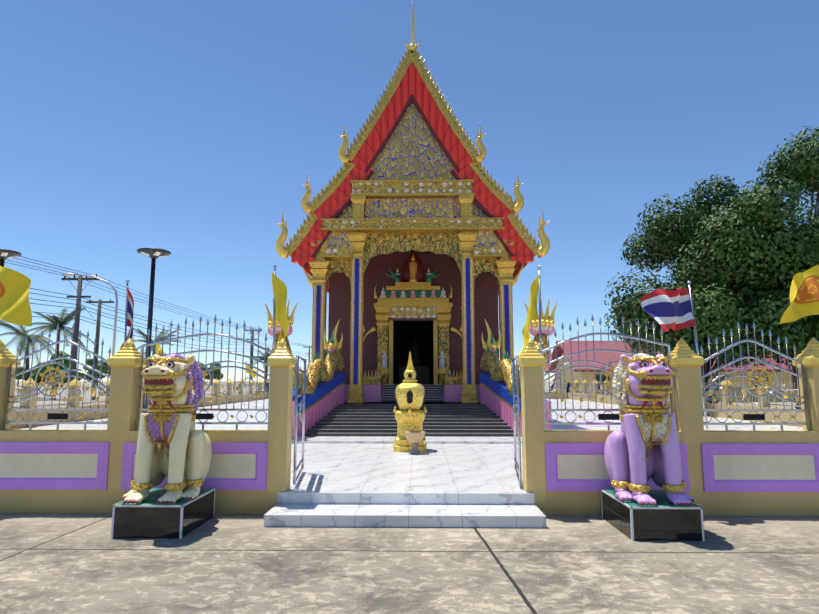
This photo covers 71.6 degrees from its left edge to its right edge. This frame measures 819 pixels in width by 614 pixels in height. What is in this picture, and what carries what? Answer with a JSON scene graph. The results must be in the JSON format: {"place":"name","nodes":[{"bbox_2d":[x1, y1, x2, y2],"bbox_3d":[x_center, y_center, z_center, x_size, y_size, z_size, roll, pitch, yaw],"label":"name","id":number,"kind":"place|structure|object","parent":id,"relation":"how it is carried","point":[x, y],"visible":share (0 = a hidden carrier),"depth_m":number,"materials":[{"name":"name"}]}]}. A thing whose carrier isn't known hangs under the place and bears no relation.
{"place":"outdoors","nodes":[
{"label":"outdoors","id":0,"kind":"place"},
{"bbox_2d":[0,381,818,613],"bbox_3d":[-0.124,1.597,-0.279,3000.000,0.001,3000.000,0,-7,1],"label":"ground","id":1,"kind":"structure","parent":0,"point":[88,564],"depth_m":4.94,"materials":[{"name":"concrete"}]},
{"bbox_2d":[0,320,61,380],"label":"palm","id":2,"kind":"object","parent":1,"relation":"on","point":[15,330],"visible":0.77,"depth_m":53.12,"materials":[{"name":"green plant"}]},
{"bbox_2d":[12,307,93,398],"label":"palm","id":3,"kind":"object","parent":1,"relation":"on","point":[52,327],"visible":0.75,"depth_m":50.12,"materials":[{"name":"green plant"}]},
{"bbox_2d":[62,273,117,375],"bbox_3d":[-20.091,1.999,35.307,3.720,8.370,0.304,0,-7,1],"label":"street lamp","id":4,"kind":"object","parent":1,"relation":"on","point":[115,317],"visible":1,"depth_m":35.51,"materials":[{"name":"silver metal"}]},
{"bbox_2d":[14,351,223,386],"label":"distant tree line","id":5,"kind":"object","parent":1,"relation":"on","point":[104,368],"visible":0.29,"depth_m":168.18,"materials":[{"name":"green plant"}]},
{"bbox_2d":[133,328,181,355],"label":"palm","id":6,"kind":"object","parent":1,"relation":"on","point":[158,337],"visible":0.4,"depth_m":62.51,"materials":[{"name":"green plant"}]},
{"bbox_2d":[6,256,311,399],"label":"power line","id":7,"kind":"object","parent":1,"relation":"on","point":[79,290],"visible":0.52,"depth_m":44.67,"materials":[{"name":"grey concrete"}]},
{"bbox_2d":[111,488,214,538],"bbox_3d":[-2.722,2.293,6.376,0.736,0.338,0.956,0,-7,1],"label":"pedestal","id":8,"kind":"object","parent":1,"relation":"on","point":[148,517],"visible":0.96,"depth_m":5.92,"materials":[{"name":"black stone"}]},
{"bbox_2d":[121,354,211,504],"bbox_3d":[-2.723,1.342,6.552,0.827,1.601,1.134,0,-7,1],"label":"lion","id":9,"kind":"object","parent":8,"relation":"on","point":[174,446],"visible":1,"depth_m":6.25},
{"bbox_2d":[253,347,269,390],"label":"palm","id":10,"kind":"object","parent":1,"relation":"on","point":[261,358],"visible":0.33,"depth_m":89.51,"materials":[{"name":"green plant"}]},
{"bbox_2d":[264,491,545,527],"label":"gate steps","id":11,"kind":"structure","parent":1,"relation":"on","point":[484,509],"depth_m":6.63,"materials":[{"name":"stone"}]},
{"bbox_2d":[0,337,818,516],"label":"boundary wall","id":12,"kind":"structure","parent":1,"relation":"on","point":[565,472],"depth_m":7.00,"materials":[{"name":"beige paint"}]},
{"bbox_2d":[120,280,133,347],"bbox_3d":[-3.857,0.615,7.665,0.234,1.996,0.178,0,-7,1],"label":"thai flag","id":13,"kind":"object","parent":12,"relation":"attached to","point":[129,311],"visible":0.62,"depth_m":7.76,"materials":[{"name":"multicoloured fabric"}]},
{"bbox_2d":[272,265,288,352],"bbox_3d":[-1.742,0.500,7.521,0.240,2.186,0.235,0,-7,1],"label":"flag","id":14,"kind":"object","parent":12,"relation":"attached to","point":[280,299],"depth_m":7.62,"materials":[{"name":"yellow fabric"}]},
{"bbox_2d":[2,313,809,484],"bbox_3d":[-0.074,1.251,7.922,13.626,2.180,1.459,0,-7,1],"label":"steel fence","id":15,"kind":"object","parent":12,"relation":"on","point":[517,465],"visible":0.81,"depth_m":7.26,"materials":[{"name":"silver metal"}]},
{"bbox_2d":[0,266,31,326],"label":"yellow flag","id":16,"kind":"object","parent":15,"relation":"on","point":[15,307],"visible":1,"depth_m":7.58,"materials":[{"name":"yellow fabric"}]},
{"bbox_2d":[519,266,541,356],"bbox_3d":[1.615,0.504,7.475,0.348,2.166,0.214,1,-7,-9],"label":"flag","id":17,"kind":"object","parent":12,"relation":"attached to","point":[532,314],"depth_m":7.57,"materials":[{"name":"yellow fabric"}]},
{"bbox_2d":[780,265,818,323],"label":"yellow flag","id":18,"kind":"object","parent":12,"relation":"on","point":[804,294],"visible":1,"depth_m":7.45,"materials":[{"name":"yellow fabric"}]},
{"bbox_2d":[18,399,802,490],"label":"courtyard floor","id":19,"kind":"structure","parent":1,"relation":"on","point":[386,467],"depth_m":9.77,"materials":[{"name":"white tile"}]},
{"bbox_2d":[0,249,21,266],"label":"solar lamp","id":20,"kind":"object","parent":19,"relation":"on","point":[5,254],"visible":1,"depth_m":11.23,"materials":[{"name":"black"}]},
{"bbox_2d":[10,377,268,428],"bbox_3d":[-11.184,3.969,25.823,0.283,1.500,36.283,0,-7,1],"label":"side fence","id":21,"kind":"object","parent":19,"relation":"on","point":[73,415],"visible":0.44,"depth_m":19.32,"materials":[{"name":"beige"}]},
{"bbox_2d":[137,248,170,412],"bbox_3d":[-5.058,0.824,10.999,0.630,3.920,0.630,0,-7,1],"label":"solar lamp","id":22,"kind":"object","parent":19,"relation":"on","point":[153,254],"visible":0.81,"depth_m":11.07,"materials":[{"name":"black"}]},
{"bbox_2d":[154,339,165,354],"bbox_3d":[-6.025,1.959,13.787,0.607,2.386,0.245,-1,-8,11],"label":"yellow flag","id":23,"kind":"object","parent":19,"relation":"on","point":[158,349],"visible":0.19,"depth_m":13.94,"materials":[{"name":"yellow fabric"}]},
{"bbox_2d":[244,361,256,406],"bbox_3d":[-8.327,4.023,29.680,0.680,2.386,0.243,-3,-8,22],"label":"yellow flag","id":24,"kind":"object","parent":19,"relation":"on","point":[252,374],"visible":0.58,"depth_m":29.80,"materials":[{"name":"yellow fabric"}]},
{"bbox_2d":[393,353,426,451],"bbox_3d":[0.011,1.867,11.383,0.700,1.950,0.700,0,-7,1],"label":"golden shrine","id":25,"kind":"object","parent":19,"relation":"on","point":[410,400],"visible":0.96,"depth_m":11.11,"materials":[{"name":"gold metal"}]},
{"bbox_2d":[264,4,557,443],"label":"temple","id":26,"kind":"structure","parent":19,"relation":"on","point":[415,242],"depth_m":17.61,"materials":[{"name":"gold metal"}]},
{"bbox_2d":[405,431,424,453],"bbox_3d":[0.102,2.564,10.736,0.400,0.400,0.400,0,-7,1],"label":"offering bowl","id":27,"kind":"object","parent":19,"relation":"on","point":[414,438],"visible":1,"depth_m":10.64,"materials":[{"name":"brown ceramic"}]},
{"bbox_2d":[550,369,561,413],"bbox_3d":[6.080,3.428,23.541,0.449,1.986,0.236,0,-7,1],"label":"thai flag","id":28,"kind":"object","parent":19,"relation":"on","point":[553,386],"visible":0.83,"depth_m":23.61,"materials":[{"name":"multicoloured fabric"}]},
{"bbox_2d":[544,382,567,398],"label":"fence","id":29,"kind":"object","parent":19,"relation":"on","point":[559,393],"visible":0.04,"depth_m":43.14,"materials":[{"name":"beige"}]},
{"bbox_2d":[641,280,708,428],"bbox_3d":[3.471,0.584,7.309,0.904,1.966,0.317,3,-8,-24],"label":"thai flag","id":30,"kind":"object","parent":19,"relation":"on","point":[666,310],"visible":1,"depth_m":7.35,"materials":[{"name":"multicoloured fabric"}]},
{"bbox_2d":[566,377,802,426],"bbox_3d":[11.812,3.919,25.439,0.283,1.500,36.283,0,-7,1],"label":"side fence","id":31,"kind":"object","parent":19,"relation":"on","point":[784,416],"visible":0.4,"depth_m":20.55,"materials":[{"name":"beige"}]},
{"bbox_2d":[601,489,704,540],"bbox_3d":[2.648,2.282,6.287,0.736,0.338,0.956,0,-7,1],"label":"pedestal","id":32,"kind":"object","parent":1,"relation":"on","point":[664,520],"visible":0.94,"depth_m":5.83,"materials":[{"name":"black tile"}]},
{"bbox_2d":[604,353,694,506],"bbox_3d":[2.646,1.331,6.463,0.827,1.601,1.134,0,-7,1],"label":"lion","id":33,"kind":"object","parent":32,"relation":"on","point":[641,447],"visible":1,"depth_m":6.16},
{"bbox_2d":[545,341,797,401],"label":"long hall","id":34,"kind":"object","parent":1,"relation":"on","point":[613,358],"visible":0.27,"depth_m":44.91,"materials":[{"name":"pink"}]},
{"bbox_2d":[604,258,818,402],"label":"tree","id":35,"kind":"object","parent":1,"relation":"on","point":[714,316],"visible":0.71,"depth_m":23.36,"materials":[{"name":"green plant"}]},
{"bbox_2d":[621,126,818,408],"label":"tree","id":36,"kind":"object","parent":1,"relation":"on","point":[752,229],"visible":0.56,"depth_m":23.90,"materials":[{"name":"green plant"}]},
{"bbox_2d":[0,0,818,380],"label":"sky","id":37,"kind":"structure","parent":0,"point":[188,129],"materials":[{"name":"blue"}]}
]}

